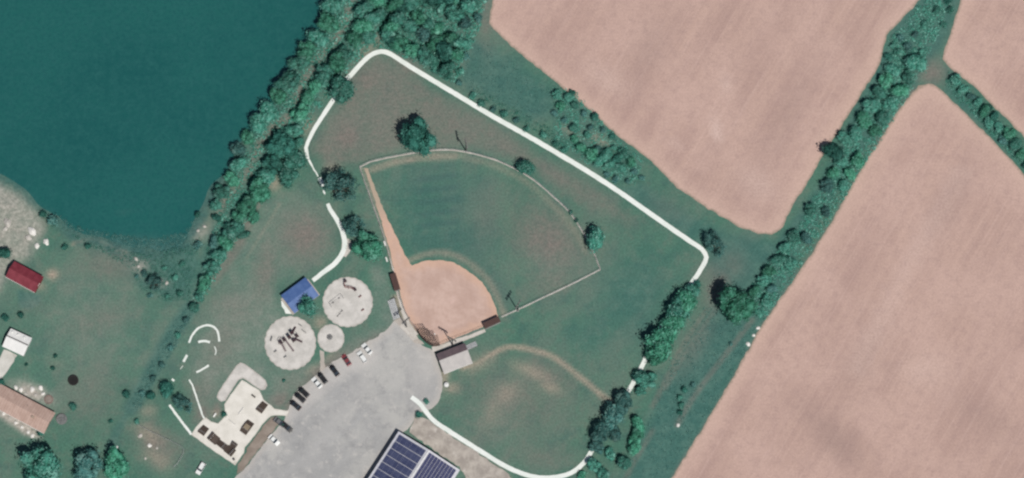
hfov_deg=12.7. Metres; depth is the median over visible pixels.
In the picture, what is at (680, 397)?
shrub
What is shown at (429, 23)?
tree
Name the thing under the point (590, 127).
shrub
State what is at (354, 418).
parking lot
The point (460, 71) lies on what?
shrub
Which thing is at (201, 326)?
narrow walk
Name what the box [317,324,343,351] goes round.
play surface
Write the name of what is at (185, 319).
shrub
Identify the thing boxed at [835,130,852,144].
tree
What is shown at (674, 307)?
tree
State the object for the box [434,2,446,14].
tree
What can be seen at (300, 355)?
play surface
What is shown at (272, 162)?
tree
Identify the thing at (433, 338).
backstop
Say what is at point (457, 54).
tree
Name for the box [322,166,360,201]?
tree
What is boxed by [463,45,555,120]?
rough grass
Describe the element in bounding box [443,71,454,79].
shrub
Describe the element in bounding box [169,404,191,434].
narrow walk
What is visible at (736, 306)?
tree
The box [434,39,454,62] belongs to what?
tree
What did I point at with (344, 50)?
tree
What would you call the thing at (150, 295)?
shrub
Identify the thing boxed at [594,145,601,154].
scrub tree
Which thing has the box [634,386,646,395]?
tree
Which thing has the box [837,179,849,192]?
tree
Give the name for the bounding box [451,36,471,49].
tree
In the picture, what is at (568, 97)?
scrub tree
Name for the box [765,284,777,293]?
tree
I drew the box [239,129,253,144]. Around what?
tree
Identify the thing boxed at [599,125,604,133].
shrub
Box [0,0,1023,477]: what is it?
ground
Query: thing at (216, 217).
tree
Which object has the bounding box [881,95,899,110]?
tree
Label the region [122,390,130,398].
shrub
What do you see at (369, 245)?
tree
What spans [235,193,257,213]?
tree
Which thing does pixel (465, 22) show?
tree
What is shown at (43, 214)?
shrub
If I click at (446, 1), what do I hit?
tree
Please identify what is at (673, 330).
tree
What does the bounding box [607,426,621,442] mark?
tree
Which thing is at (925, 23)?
shrub
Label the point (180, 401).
tree
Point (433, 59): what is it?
tree
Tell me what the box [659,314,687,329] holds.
tree
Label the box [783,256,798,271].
tree
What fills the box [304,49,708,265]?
walking path
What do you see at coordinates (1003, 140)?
tree
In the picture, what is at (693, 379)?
rough grass
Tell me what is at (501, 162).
outfield fence
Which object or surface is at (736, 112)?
cropland
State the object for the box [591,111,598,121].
scrub tree
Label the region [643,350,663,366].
tree
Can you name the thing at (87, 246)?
shrub
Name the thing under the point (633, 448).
tree
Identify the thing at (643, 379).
tree
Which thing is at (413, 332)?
foul line path
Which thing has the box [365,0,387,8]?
tree
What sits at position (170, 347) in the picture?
shrub
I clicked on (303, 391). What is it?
car
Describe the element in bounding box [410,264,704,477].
walking path
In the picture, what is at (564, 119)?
shrub
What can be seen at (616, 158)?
scrub tree
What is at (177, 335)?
shrub
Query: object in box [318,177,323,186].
walking path
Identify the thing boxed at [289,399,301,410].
car
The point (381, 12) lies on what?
tree
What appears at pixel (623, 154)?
scrub tree
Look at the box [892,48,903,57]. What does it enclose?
shrub
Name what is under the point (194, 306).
tree
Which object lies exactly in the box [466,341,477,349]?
bleachers
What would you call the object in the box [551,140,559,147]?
shrub
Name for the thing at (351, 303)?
play surface
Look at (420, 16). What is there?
tree
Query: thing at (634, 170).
scrub tree
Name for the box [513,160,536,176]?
tree
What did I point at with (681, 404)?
shrub
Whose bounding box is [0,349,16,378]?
driveway
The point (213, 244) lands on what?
tree
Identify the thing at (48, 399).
fire pit
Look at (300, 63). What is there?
tree
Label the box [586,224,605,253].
tree
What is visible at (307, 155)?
walking path
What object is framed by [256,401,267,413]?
skate ramp
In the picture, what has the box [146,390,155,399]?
tree
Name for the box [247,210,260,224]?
tree
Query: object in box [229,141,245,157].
tree
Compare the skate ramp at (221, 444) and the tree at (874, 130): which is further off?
the tree at (874, 130)
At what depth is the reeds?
1498.14 m
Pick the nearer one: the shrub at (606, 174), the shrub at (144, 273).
the shrub at (144, 273)
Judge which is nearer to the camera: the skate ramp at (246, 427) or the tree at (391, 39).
the skate ramp at (246, 427)
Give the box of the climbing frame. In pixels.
[278,327,302,350]
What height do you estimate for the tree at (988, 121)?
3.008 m
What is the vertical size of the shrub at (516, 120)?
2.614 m
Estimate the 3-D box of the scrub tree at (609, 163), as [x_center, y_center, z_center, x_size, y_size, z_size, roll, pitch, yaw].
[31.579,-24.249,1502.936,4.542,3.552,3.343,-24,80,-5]
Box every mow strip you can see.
[359,167,393,272]
[360,149,599,268]
[502,269,599,316]
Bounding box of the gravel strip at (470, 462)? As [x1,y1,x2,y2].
[410,416,509,477]
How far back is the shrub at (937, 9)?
1512.74 m
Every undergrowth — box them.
[192,0,487,301]
[475,87,593,162]
[551,87,642,185]
[747,0,949,319]
[946,70,1023,163]
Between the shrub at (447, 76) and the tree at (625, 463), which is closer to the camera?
the tree at (625, 463)
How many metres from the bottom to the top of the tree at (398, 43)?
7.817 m
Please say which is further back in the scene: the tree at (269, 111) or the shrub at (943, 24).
the shrub at (943, 24)
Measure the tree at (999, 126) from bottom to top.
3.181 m
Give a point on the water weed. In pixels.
(124, 240)
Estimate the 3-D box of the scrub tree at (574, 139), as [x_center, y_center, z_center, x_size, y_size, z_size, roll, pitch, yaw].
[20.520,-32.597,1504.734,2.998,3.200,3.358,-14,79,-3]
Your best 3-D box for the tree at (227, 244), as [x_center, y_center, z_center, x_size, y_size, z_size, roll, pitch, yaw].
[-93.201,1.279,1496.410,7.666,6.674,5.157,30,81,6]
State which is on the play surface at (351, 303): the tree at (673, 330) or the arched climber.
the arched climber
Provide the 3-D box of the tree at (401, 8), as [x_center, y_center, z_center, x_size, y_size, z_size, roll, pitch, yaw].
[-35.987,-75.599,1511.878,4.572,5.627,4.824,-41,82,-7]
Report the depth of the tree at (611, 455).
1483.92 m
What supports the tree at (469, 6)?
on the ground at (536, 386)
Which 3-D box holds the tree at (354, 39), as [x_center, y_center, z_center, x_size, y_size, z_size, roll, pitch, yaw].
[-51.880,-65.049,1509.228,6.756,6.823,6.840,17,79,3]
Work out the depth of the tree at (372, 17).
1507.93 m
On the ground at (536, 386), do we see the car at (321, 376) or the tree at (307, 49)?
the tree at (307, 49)
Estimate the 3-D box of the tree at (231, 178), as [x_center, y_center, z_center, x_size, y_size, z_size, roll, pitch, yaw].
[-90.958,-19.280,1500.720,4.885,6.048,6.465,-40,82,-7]
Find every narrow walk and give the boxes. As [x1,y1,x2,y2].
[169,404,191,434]
[188,324,219,342]
[189,379,204,418]
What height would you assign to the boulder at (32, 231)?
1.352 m
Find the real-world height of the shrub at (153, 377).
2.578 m
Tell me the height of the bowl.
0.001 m
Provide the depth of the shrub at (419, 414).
1487.41 m
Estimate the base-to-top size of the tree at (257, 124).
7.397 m
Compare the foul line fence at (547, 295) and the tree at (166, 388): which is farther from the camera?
the foul line fence at (547, 295)
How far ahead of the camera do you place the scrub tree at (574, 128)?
1504.21 m
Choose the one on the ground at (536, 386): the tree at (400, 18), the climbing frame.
the tree at (400, 18)
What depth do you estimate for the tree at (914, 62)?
1506.24 m
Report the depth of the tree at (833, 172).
1501.11 m
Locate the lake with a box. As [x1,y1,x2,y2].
[0,0,340,251]
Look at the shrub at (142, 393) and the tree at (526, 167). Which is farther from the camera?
the tree at (526, 167)
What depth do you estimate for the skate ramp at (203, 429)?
1487.47 m
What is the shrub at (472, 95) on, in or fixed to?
on the ground at (536, 386)
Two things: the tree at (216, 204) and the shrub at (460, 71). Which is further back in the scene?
the shrub at (460, 71)
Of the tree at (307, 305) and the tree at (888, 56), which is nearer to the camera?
the tree at (307, 305)
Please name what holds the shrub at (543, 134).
on the ground at (536, 386)
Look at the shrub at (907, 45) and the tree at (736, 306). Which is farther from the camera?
the shrub at (907, 45)
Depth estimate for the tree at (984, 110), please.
1505.23 m
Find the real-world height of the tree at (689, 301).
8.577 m
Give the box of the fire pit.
[44,395,52,403]
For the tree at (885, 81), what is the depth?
1506.42 m
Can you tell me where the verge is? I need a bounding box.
[237,416,277,473]
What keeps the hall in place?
on the ground at (536, 386)
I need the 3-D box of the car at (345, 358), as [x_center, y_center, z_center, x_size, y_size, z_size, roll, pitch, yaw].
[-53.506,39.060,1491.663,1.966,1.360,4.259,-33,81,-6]
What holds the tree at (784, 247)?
on the ground at (536, 386)
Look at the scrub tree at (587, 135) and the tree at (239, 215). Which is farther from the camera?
the scrub tree at (587, 135)
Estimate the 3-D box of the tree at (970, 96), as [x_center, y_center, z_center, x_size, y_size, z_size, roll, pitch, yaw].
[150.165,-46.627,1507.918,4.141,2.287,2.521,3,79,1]
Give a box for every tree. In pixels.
[0,248,12,259]
[18,444,62,477]
[71,446,104,477]
[102,445,131,477]
[146,273,162,290]
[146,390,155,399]
[159,380,175,399]
[172,393,191,413]
[188,301,199,313]
[195,290,204,302]
[197,274,210,291]
[203,260,220,276]
[209,199,221,211]
[209,234,217,249]
[209,247,227,260]
[211,213,221,220]
[212,183,230,199]
[216,234,234,251]
[220,219,244,239]
[223,170,240,187]
[228,156,249,171]
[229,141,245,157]
[231,209,247,224]
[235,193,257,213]
[236,230,251,239]
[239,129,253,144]
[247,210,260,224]
[248,174,271,204]
[249,111,267,139]
[255,169,275,185]
[257,97,278,122]
[261,152,282,175]
[262,129,297,156]
[269,86,287,105]
[273,69,301,90]
[277,163,301,188]
[280,148,309,170]
[283,124,306,137]
[287,54,311,70]
[289,103,309,121]
[294,136,303,148]
[295,40,317,61]
[296,293,317,318]
[299,90,314,106]
[305,28,330,48]
[308,79,321,95]
[314,10,341,32]
[314,64,333,85]
[317,0,343,14]
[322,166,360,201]
[326,50,346,73]
[327,71,356,105]
[334,44,353,60]
[341,214,365,236]
[345,30,362,50]
[348,16,373,35]
[349,230,383,262]
[353,0,373,18]
[360,30,378,46]
[362,12,382,25]
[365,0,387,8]
[373,7,386,19]
[379,28,397,43]
[380,18,400,37]
[386,0,403,12]
[386,35,395,47]
[389,10,407,24]
[390,32,411,52]
[396,2,408,12]
[397,113,440,157]
[401,18,418,33]
[402,0,419,12]
[403,42,421,57]
[410,9,426,25]
[415,25,432,43]
[417,45,433,66]
[419,0,427,7]
[422,17,435,29]
[425,0,437,8]
[426,35,444,51]
[426,51,438,66]
[429,21,443,35]
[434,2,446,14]
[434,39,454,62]
[435,0,453,5]
[436,60,456,75]
[443,30,458,45]
[444,4,465,22]
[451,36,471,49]
[451,46,463,59]
[458,14,472,28]
[459,0,478,13]
[474,12,482,23]
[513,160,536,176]
[552,89,561,99]
[555,101,565,111]
[564,92,573,102]
[569,123,579,132]
[570,101,578,109]
[570,134,578,143]
[575,142,586,151]
[581,110,586,116]
[584,131,591,138]
[584,147,598,163]
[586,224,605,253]
[586,456,601,473]
[588,441,603,453]
[589,419,609,444]
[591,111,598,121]
[592,152,609,167]
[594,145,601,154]
[596,466,609,477]
[601,147,612,159]
[601,400,625,432]
[603,158,615,167]
[605,447,616,461]
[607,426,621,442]
[611,144,617,150]
[612,154,622,162]
[613,389,633,417]
[614,162,627,172]
[617,147,629,159]
[617,454,632,470]
[627,155,636,167]
[627,437,641,455]
[629,426,644,441]
[630,414,645,433]
[631,167,637,174]
[632,370,658,389]
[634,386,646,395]
[642,327,675,361]
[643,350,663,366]
[653,323,681,344]
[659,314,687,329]
[664,292,690,321]
[676,286,699,314]
[684,282,700,298]
[704,230,726,257]
[716,282,760,325]
[748,285,760,298]
[754,309,763,317]
[755,274,770,286]
[759,294,773,308]
[760,264,778,276]
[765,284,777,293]
[769,254,786,265]
[778,241,791,253]
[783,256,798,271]
[785,228,798,242]
[801,231,811,244]
[803,202,817,216]
[819,177,834,192]
[821,143,845,162]
[822,206,829,217]
[827,165,840,177]
[833,157,847,166]
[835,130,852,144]
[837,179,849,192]
[843,166,855,181]
[849,124,862,141]
[850,152,865,168]
[855,110,872,129]
[861,97,882,112]
[868,122,882,136]
[871,84,887,100]
[876,110,890,127]
[879,72,893,89]
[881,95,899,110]
[882,62,901,78]
[883,52,892,61]
[889,84,909,98]
[901,68,913,85]
[904,51,928,73]
[948,72,961,86]
[956,84,969,93]
[966,93,976,99]
[972,96,982,105]
[979,104,991,118]
[984,116,994,130]
[990,111,998,120]
[994,121,1003,132]
[997,134,1008,145]
[1002,124,1018,140]
[1008,137,1023,150]
[1015,149,1023,160]
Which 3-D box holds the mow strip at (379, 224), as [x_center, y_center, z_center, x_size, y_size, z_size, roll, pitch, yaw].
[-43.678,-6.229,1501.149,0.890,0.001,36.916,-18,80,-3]
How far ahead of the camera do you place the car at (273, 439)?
1486.38 m
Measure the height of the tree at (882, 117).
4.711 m
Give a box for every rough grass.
[132,308,191,409]
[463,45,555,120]
[626,274,761,477]
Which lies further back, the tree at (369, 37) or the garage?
the tree at (369, 37)
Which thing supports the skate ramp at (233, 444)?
on the plaza
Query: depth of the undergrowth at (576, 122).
1506.26 m
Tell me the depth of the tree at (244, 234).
1497.25 m
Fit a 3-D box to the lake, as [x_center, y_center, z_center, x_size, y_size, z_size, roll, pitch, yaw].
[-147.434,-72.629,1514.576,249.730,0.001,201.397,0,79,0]
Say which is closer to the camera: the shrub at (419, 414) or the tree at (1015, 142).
the shrub at (419, 414)
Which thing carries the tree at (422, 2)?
on the ground at (536, 386)
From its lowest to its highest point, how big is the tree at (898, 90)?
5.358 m
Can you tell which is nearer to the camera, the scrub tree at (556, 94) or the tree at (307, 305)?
the tree at (307, 305)
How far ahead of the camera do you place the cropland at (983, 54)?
1511.90 m
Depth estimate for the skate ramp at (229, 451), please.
1486.28 m
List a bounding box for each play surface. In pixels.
[265,316,315,369]
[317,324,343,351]
[323,277,372,326]
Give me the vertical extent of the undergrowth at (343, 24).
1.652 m
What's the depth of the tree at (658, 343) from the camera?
1485.24 m
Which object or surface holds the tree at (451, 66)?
on the ground at (536, 386)
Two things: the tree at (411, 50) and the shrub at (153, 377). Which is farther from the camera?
the tree at (411, 50)
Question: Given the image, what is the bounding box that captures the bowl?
[217,362,266,401]
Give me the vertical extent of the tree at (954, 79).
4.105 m
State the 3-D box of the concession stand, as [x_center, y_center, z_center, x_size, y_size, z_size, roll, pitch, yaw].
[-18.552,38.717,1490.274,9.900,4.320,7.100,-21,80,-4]
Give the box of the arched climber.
[344,279,356,290]
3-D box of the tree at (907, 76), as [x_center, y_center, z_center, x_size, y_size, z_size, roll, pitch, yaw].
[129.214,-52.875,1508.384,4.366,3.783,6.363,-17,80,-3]
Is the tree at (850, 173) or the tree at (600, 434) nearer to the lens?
the tree at (600, 434)
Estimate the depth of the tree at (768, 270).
1494.48 m
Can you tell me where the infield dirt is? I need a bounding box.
[364,168,497,345]
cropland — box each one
[489,0,917,234]
[672,84,1023,477]
[943,0,1023,136]
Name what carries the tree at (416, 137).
on the ground at (536, 386)
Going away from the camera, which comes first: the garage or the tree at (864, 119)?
the garage
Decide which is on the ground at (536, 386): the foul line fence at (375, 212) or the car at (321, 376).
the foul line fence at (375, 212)
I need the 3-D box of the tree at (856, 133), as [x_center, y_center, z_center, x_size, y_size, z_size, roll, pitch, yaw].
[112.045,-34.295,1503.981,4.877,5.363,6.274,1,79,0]
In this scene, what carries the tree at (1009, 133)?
on the ground at (536, 386)
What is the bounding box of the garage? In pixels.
[2,329,31,355]
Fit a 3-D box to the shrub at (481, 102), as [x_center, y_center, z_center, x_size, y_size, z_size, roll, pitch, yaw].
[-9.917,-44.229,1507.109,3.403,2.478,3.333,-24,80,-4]
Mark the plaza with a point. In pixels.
(226, 430)
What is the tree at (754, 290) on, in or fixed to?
on the ground at (536, 386)
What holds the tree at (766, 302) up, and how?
on the ground at (536, 386)
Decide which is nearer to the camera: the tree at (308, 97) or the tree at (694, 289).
the tree at (694, 289)
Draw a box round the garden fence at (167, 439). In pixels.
[137,424,183,467]
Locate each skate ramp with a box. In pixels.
[198,425,208,435]
[207,432,220,444]
[216,439,227,449]
[224,445,235,455]
[229,441,237,448]
[240,420,253,434]
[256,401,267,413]
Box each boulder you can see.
[4,218,11,226]
[28,227,35,235]
[43,238,48,244]
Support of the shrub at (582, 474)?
on the ground at (536, 386)
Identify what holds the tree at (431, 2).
on the ground at (536, 386)
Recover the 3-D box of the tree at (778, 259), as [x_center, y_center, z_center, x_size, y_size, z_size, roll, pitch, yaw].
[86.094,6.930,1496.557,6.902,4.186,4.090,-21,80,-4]
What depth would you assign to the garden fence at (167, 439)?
1486.68 m
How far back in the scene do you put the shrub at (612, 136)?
1504.95 m
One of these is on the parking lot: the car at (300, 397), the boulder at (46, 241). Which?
the car at (300, 397)
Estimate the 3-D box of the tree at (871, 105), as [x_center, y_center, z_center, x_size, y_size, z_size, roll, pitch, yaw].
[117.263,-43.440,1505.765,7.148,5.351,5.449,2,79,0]
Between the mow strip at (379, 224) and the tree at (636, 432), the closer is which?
the tree at (636, 432)
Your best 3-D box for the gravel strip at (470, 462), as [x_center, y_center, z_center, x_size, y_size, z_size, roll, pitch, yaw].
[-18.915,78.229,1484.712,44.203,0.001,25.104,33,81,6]
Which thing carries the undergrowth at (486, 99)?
on the ground at (536, 386)
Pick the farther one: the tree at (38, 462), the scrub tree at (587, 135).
the scrub tree at (587, 135)
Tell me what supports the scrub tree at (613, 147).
on the ground at (536, 386)
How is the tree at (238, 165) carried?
on the ground at (536, 386)
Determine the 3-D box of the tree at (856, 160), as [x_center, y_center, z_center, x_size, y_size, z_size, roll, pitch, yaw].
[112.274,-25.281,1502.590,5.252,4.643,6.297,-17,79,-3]
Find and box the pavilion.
[281,277,319,314]
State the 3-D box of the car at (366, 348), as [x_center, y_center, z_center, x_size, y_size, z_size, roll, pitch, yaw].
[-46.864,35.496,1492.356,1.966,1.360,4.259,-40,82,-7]
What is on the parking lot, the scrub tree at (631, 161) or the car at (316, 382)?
the car at (316, 382)
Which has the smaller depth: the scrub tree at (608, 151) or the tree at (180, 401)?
the tree at (180, 401)
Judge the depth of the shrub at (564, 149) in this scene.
1503.84 m
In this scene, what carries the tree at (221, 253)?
on the ground at (536, 386)
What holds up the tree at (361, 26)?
on the ground at (536, 386)
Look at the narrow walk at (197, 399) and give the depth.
1489.87 m
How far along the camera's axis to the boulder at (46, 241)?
1499.31 m
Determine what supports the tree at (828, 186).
on the ground at (536, 386)
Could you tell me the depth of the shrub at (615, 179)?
1502.08 m
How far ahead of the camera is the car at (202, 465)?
1484.44 m
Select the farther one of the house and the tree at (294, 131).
the tree at (294, 131)
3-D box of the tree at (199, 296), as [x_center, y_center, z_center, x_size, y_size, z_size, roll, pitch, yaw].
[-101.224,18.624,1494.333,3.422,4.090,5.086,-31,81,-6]
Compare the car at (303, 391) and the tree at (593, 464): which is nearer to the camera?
the tree at (593, 464)
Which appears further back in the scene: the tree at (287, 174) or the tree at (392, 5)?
the tree at (392, 5)
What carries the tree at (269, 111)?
on the ground at (536, 386)
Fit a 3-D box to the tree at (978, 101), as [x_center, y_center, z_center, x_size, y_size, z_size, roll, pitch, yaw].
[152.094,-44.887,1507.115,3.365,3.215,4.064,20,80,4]
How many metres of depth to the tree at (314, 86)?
1505.58 m
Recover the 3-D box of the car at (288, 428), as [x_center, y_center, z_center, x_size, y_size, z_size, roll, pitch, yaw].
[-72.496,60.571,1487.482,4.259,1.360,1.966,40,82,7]
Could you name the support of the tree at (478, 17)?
on the ground at (536, 386)
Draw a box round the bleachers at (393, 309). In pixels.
[387,298,400,319]
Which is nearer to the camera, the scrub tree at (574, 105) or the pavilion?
the pavilion
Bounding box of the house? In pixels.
[0,385,54,433]
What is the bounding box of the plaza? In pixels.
[191,380,288,464]
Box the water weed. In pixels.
[58,216,196,253]
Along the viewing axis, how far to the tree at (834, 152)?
1499.04 m
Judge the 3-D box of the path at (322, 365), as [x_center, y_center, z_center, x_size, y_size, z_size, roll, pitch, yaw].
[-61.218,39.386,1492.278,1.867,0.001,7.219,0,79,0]
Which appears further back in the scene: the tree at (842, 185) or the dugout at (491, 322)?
the tree at (842, 185)
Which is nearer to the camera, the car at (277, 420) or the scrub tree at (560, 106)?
the car at (277, 420)
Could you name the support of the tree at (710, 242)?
on the ground at (536, 386)
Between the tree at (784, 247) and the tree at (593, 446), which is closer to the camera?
the tree at (593, 446)
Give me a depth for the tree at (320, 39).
1506.03 m
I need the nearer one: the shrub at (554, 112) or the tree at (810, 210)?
the tree at (810, 210)
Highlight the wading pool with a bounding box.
[56,414,66,424]
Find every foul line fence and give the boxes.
[359,166,391,266]
[500,270,597,317]
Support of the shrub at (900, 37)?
on the ground at (536, 386)
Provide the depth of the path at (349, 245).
1499.39 m
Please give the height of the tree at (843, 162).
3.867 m
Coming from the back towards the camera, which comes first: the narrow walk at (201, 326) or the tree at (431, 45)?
the tree at (431, 45)
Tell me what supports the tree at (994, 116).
on the ground at (536, 386)
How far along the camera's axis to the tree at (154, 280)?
1493.22 m
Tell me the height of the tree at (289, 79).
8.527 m
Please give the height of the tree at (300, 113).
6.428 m
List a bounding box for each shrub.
[2,313,9,321]
[17,312,23,317]
[38,210,47,217]
[45,214,59,226]
[61,243,68,250]
[68,401,76,411]
[84,242,91,248]
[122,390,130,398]
[138,389,145,397]
[141,269,147,277]
[146,292,153,297]
[149,374,155,381]
[158,360,164,367]
[168,344,174,351]
[171,274,178,280]
[174,332,180,338]
[176,290,183,296]
[179,259,185,266]
[181,316,188,322]
[192,241,204,248]
[415,411,422,418]
[431,65,438,72]
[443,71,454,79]
[454,67,463,75]
[464,51,469,59]
[469,92,476,98]
[477,98,486,107]
[499,110,508,118]
[512,117,519,123]
[523,126,530,131]
[539,130,546,138]
[550,110,557,116]
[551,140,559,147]
[559,145,568,153]
[560,117,567,123]
[577,469,586,477]
[587,124,593,130]
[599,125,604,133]
[603,171,609,178]
[608,133,615,138]
[612,175,620,183]
[676,394,683,401]
[678,401,684,408]
[681,386,687,392]
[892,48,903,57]
[896,33,905,42]
[902,41,913,51]
[921,20,928,27]
[933,6,940,13]
[940,20,946,27]
[946,6,954,13]
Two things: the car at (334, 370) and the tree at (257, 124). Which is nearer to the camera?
the car at (334, 370)
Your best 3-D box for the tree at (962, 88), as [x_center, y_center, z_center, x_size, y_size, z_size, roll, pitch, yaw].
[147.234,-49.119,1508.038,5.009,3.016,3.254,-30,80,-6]
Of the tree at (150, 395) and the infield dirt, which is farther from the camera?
the infield dirt
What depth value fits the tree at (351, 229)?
1495.40 m
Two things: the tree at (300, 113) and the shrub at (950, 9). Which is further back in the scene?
the shrub at (950, 9)
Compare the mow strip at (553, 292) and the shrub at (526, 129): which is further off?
the shrub at (526, 129)
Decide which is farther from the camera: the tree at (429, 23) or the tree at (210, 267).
the tree at (429, 23)
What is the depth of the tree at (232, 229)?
1496.00 m
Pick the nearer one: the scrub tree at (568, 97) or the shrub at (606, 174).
the shrub at (606, 174)
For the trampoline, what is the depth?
1490.24 m
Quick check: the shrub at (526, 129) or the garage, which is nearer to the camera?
the garage
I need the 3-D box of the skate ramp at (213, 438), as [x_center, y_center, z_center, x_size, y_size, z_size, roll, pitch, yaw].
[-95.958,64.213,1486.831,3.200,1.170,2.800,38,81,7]
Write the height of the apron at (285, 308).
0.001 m
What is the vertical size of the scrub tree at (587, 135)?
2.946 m
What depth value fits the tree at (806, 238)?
1496.73 m
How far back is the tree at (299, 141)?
1502.59 m
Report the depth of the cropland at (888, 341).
1493.78 m
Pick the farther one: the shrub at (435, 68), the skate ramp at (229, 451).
the shrub at (435, 68)
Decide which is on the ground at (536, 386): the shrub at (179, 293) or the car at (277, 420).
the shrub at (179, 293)
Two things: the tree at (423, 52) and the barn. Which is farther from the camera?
the tree at (423, 52)
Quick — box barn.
[6,261,42,292]
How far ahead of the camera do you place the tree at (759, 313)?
1492.82 m
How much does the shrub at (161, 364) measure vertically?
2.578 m
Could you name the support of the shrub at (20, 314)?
on the ground at (536, 386)
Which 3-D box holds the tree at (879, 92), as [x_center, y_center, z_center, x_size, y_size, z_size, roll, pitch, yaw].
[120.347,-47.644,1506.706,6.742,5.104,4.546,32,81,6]
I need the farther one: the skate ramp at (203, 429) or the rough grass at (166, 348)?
the rough grass at (166, 348)
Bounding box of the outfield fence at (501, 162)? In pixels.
[360,149,600,268]
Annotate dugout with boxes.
[390,273,399,291]
[483,316,500,329]
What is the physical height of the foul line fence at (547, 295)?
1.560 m
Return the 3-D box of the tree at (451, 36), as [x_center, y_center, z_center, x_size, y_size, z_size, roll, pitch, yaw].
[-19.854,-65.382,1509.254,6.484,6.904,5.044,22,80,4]
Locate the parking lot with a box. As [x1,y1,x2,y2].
[235,321,441,477]
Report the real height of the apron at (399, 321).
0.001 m
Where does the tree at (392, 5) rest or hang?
on the ground at (536, 386)
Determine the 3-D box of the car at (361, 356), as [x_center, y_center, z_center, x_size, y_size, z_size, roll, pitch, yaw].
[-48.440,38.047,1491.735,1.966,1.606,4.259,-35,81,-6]
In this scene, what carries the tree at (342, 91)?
on the ground at (536, 386)
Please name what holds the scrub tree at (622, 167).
on the ground at (536, 386)
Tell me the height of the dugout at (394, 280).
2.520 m
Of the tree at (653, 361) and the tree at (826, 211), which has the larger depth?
the tree at (826, 211)
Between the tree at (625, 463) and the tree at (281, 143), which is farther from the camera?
the tree at (281, 143)
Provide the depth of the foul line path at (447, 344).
1493.47 m
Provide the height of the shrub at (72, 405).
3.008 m
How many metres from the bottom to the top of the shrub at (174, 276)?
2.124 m
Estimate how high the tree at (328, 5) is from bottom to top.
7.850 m
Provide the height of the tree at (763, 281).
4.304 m
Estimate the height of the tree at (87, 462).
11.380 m
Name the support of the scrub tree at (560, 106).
on the ground at (536, 386)
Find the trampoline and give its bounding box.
[68,375,78,385]
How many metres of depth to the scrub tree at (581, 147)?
1502.96 m
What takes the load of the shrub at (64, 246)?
on the ground at (536, 386)
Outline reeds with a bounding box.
[68,231,199,301]
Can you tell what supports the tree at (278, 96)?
on the ground at (536, 386)
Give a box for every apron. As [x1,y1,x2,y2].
[281,301,290,313]
[395,317,424,344]
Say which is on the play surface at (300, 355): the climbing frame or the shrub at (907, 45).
the climbing frame
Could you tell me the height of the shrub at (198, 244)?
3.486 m
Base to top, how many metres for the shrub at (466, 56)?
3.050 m
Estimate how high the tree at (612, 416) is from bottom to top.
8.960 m
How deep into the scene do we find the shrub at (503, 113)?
1505.81 m
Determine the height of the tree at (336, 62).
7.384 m
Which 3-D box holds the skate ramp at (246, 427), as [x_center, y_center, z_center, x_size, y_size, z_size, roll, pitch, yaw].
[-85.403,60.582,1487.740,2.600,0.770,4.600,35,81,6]
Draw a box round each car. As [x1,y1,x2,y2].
[195,462,205,474]
[268,434,279,445]
[273,417,282,427]
[281,421,293,432]
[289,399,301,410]
[293,391,305,402]
[297,386,309,397]
[311,376,322,388]
[316,371,327,383]
[329,364,339,376]
[341,353,351,366]
[356,350,367,362]
[361,342,372,354]
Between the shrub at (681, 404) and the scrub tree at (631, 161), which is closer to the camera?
the shrub at (681, 404)
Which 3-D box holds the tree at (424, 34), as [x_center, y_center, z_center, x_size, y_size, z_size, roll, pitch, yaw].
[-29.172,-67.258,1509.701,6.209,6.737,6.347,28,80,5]
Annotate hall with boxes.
[369,431,459,477]
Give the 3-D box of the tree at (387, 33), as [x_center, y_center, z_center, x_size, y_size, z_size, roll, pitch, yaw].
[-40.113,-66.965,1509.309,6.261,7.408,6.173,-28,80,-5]
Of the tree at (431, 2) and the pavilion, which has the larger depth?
the tree at (431, 2)
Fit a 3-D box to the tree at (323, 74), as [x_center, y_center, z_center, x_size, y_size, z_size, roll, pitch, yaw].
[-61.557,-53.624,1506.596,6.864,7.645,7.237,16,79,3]
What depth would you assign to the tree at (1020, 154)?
1503.13 m
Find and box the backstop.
[417,328,439,345]
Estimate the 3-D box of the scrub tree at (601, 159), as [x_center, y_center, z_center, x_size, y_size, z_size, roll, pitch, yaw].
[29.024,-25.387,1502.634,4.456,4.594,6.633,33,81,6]
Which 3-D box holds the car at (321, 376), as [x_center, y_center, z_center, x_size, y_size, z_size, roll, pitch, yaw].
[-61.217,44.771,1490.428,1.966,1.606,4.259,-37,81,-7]
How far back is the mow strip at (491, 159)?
1504.86 m
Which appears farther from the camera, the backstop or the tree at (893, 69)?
the tree at (893, 69)
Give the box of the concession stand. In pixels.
[436,343,472,373]
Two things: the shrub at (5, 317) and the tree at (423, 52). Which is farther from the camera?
the tree at (423, 52)
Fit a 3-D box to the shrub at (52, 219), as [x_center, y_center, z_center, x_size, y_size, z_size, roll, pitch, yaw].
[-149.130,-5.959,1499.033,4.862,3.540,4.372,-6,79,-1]
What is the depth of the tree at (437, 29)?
1509.03 m
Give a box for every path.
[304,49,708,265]
[305,151,317,175]
[312,203,346,281]
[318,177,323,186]
[320,350,324,370]
[341,239,351,256]
[396,291,417,336]
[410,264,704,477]
[432,329,485,351]
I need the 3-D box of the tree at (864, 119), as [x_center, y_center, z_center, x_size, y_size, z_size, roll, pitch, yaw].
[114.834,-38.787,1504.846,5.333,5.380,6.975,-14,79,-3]
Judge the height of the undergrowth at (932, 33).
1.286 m
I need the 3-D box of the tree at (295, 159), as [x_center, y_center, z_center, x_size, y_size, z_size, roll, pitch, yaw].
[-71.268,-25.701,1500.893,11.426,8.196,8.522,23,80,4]
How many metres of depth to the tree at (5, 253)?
1494.65 m
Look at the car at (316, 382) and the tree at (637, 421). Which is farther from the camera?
the car at (316, 382)
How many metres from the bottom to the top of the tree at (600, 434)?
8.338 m

